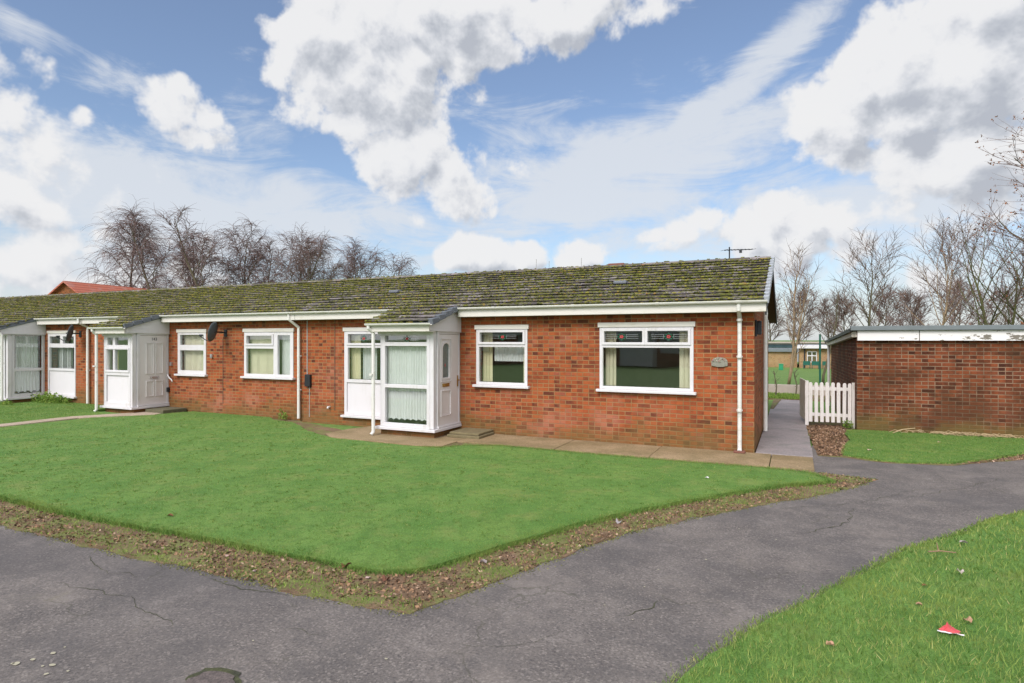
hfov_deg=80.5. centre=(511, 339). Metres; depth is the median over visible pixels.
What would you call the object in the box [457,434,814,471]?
front paving
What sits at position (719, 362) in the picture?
house sign
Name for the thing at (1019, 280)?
bare tree
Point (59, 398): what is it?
shrub
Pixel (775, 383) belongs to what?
sapling
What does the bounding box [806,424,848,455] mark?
leaf litter
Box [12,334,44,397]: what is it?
side window
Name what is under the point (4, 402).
shrub
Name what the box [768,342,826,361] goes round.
roof
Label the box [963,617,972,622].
fallen leaf
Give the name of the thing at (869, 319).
bare tree
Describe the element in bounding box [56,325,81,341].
satellite dish
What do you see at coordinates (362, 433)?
porch paving
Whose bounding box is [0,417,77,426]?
garden path
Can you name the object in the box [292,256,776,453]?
bungalow
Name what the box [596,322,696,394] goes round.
window
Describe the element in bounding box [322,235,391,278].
birch tree
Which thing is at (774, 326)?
bare tree
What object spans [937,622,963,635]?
litter wrapper
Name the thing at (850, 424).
weed clump
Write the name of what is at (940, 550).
twig
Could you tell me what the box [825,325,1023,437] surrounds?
garage
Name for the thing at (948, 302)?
birch tree
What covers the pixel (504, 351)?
window
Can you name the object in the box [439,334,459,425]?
door
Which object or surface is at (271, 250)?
birch tree
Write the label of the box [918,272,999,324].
bare tree
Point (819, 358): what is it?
green post
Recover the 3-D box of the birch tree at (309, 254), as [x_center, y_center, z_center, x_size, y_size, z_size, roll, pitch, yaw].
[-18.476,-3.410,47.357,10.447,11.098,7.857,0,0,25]
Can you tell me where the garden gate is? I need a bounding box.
[800,378,805,419]
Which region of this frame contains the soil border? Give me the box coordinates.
[0,418,877,613]
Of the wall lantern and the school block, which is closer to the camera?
the wall lantern
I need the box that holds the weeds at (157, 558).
[0,463,874,611]
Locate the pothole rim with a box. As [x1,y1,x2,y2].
[185,667,241,682]
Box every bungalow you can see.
[0,287,184,403]
[0,295,42,305]
[79,276,382,421]
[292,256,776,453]
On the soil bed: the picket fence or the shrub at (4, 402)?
the picket fence
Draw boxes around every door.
[140,336,165,404]
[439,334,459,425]
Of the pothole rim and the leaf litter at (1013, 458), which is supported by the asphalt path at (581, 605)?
the pothole rim
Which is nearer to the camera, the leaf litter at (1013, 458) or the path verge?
the leaf litter at (1013, 458)
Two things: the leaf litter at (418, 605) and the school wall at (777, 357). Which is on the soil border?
the leaf litter at (418, 605)
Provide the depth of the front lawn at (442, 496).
7.70 m
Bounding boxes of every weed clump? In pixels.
[278,408,287,419]
[842,419,853,427]
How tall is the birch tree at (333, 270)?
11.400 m
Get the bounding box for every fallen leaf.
[826,640,833,645]
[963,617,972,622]
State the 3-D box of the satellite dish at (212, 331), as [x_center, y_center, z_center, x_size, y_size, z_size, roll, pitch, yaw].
[-7.316,-0.189,14.816,0.423,0.485,0.605,0,0,25]
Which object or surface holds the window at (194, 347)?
in the bungalow at (154, 352)
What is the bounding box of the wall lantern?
[755,320,761,336]
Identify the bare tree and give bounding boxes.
[768,292,787,341]
[781,281,827,341]
[811,293,849,338]
[815,283,848,384]
[820,288,866,336]
[824,226,911,325]
[858,276,912,325]
[880,284,936,325]
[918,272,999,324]
[929,204,1023,324]
[962,111,1023,253]
[973,279,1023,324]
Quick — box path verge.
[770,399,780,408]
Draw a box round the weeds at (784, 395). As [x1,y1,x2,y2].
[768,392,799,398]
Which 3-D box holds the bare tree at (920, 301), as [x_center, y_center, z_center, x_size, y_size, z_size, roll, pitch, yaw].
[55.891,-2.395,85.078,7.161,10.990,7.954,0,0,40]
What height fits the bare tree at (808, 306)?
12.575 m
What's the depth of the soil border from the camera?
5.27 m
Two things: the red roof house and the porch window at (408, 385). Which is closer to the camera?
the porch window at (408, 385)
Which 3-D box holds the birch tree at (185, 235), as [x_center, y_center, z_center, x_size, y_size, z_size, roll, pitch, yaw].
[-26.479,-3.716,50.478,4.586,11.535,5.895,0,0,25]
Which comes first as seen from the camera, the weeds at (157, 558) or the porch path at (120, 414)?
the weeds at (157, 558)
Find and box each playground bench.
[803,361,809,368]
[812,361,818,368]
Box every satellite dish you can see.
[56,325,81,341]
[198,322,226,341]
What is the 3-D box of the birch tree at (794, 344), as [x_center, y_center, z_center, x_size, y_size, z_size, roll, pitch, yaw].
[11.927,-1.218,25.330,2.135,6.329,3.452,0,0,25]
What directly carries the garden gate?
attached to the picket fence
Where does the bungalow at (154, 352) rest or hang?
on the ground at (808, 374)
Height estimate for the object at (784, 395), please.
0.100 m
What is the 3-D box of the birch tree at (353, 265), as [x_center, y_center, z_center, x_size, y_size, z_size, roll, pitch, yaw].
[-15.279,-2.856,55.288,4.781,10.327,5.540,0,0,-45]
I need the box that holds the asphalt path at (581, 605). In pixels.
[0,445,1023,682]
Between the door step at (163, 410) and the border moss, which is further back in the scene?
the door step at (163, 410)
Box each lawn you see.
[0,401,117,423]
[0,411,825,572]
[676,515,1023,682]
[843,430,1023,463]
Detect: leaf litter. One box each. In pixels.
[0,459,875,608]
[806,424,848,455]
[962,453,1023,463]
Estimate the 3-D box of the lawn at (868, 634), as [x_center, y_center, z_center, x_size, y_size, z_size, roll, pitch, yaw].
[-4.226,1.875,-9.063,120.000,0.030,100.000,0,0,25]
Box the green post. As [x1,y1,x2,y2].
[819,334,820,382]
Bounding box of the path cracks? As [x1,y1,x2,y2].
[56,478,998,682]
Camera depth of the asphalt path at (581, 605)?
4.28 m
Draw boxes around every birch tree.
[65,206,178,288]
[89,198,240,289]
[148,203,239,286]
[164,227,221,287]
[205,217,276,285]
[208,229,343,284]
[252,233,290,282]
[258,221,334,281]
[266,241,369,281]
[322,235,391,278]
[335,255,366,278]
[368,251,421,276]
[772,239,822,384]
[891,208,990,325]
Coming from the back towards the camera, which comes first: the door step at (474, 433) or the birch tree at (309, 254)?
the birch tree at (309, 254)
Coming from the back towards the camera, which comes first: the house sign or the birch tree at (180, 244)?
the birch tree at (180, 244)
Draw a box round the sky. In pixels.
[0,0,1023,339]
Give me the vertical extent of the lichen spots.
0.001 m
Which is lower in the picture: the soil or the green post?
the soil
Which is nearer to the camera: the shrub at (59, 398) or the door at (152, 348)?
the door at (152, 348)
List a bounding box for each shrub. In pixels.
[0,399,13,404]
[30,389,70,403]
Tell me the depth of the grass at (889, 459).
10.34 m
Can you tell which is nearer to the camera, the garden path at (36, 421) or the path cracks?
the path cracks
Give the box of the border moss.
[0,483,868,616]
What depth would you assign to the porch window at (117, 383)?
15.40 m
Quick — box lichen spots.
[10,528,791,674]
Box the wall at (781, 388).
[768,384,830,395]
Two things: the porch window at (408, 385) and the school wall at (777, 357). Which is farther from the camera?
the school wall at (777, 357)
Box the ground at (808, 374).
[102,340,836,466]
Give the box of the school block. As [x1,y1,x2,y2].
[797,345,830,368]
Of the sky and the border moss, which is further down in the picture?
the border moss
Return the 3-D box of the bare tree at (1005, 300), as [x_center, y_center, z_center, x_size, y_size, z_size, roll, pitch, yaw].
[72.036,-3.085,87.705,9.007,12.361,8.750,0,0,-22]
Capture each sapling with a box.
[772,371,777,394]
[793,368,799,393]
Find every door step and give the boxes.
[145,407,186,413]
[447,427,493,438]
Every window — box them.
[3,336,5,397]
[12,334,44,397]
[47,330,76,398]
[104,336,130,406]
[174,329,207,376]
[240,328,294,379]
[340,327,379,419]
[380,335,429,428]
[472,325,529,388]
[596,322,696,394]
[807,351,816,361]
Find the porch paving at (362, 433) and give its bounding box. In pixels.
[326,425,465,446]
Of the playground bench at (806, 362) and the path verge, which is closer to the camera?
the path verge
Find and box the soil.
[768,395,830,401]
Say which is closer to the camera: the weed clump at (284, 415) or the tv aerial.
the weed clump at (284, 415)
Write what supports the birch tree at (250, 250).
on the ground at (808, 374)
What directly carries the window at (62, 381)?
in the bungalow at (36, 354)
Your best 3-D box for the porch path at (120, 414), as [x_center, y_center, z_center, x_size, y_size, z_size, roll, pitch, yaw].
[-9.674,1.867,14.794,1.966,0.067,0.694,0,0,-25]
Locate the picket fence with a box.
[805,381,854,428]
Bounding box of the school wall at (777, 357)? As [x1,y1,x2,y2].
[768,348,797,367]
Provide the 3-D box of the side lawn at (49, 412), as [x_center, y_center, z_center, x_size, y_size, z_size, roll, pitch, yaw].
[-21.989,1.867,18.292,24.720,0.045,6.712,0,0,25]
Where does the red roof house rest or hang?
on the ground at (808, 374)
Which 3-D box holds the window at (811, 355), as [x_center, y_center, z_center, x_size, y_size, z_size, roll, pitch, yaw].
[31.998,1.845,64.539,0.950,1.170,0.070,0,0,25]
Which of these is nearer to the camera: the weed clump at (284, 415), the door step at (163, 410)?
the weed clump at (284, 415)
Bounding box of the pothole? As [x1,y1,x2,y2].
[186,671,234,682]
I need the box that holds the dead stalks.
[889,428,1023,437]
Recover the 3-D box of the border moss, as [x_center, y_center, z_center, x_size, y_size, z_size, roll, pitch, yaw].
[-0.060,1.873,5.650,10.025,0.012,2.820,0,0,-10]
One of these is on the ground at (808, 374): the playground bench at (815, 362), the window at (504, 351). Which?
the playground bench at (815, 362)
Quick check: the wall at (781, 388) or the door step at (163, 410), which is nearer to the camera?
the door step at (163, 410)
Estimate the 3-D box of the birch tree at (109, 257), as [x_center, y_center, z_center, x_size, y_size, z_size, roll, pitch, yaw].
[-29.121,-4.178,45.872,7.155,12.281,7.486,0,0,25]
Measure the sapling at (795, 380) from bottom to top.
0.979 m
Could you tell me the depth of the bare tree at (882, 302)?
89.62 m
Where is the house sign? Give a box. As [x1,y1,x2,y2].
[711,357,727,366]
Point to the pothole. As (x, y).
(214, 677)
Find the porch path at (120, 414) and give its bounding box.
[70,412,160,418]
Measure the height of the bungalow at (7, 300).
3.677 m
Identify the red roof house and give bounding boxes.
[47,281,145,294]
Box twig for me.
[928,542,955,552]
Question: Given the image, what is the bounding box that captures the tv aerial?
[722,247,752,257]
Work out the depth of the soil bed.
9.70 m
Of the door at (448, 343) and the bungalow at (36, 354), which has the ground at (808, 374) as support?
the bungalow at (36, 354)
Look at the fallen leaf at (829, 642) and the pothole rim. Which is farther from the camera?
the fallen leaf at (829, 642)
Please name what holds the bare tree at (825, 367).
on the ground at (808, 374)
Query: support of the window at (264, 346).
in the bungalow at (154, 352)
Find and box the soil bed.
[806,416,1023,465]
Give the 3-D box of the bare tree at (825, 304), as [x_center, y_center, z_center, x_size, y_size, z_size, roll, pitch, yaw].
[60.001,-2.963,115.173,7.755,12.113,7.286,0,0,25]
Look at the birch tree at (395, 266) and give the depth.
62.25 m
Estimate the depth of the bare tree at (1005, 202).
14.10 m
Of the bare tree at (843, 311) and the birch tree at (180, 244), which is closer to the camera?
the birch tree at (180, 244)
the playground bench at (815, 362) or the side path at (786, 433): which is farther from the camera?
the playground bench at (815, 362)
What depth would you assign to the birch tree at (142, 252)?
44.66 m
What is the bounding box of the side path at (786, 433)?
[756,399,812,456]
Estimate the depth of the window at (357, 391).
13.38 m
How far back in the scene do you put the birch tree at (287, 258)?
49.18 m
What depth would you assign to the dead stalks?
11.58 m

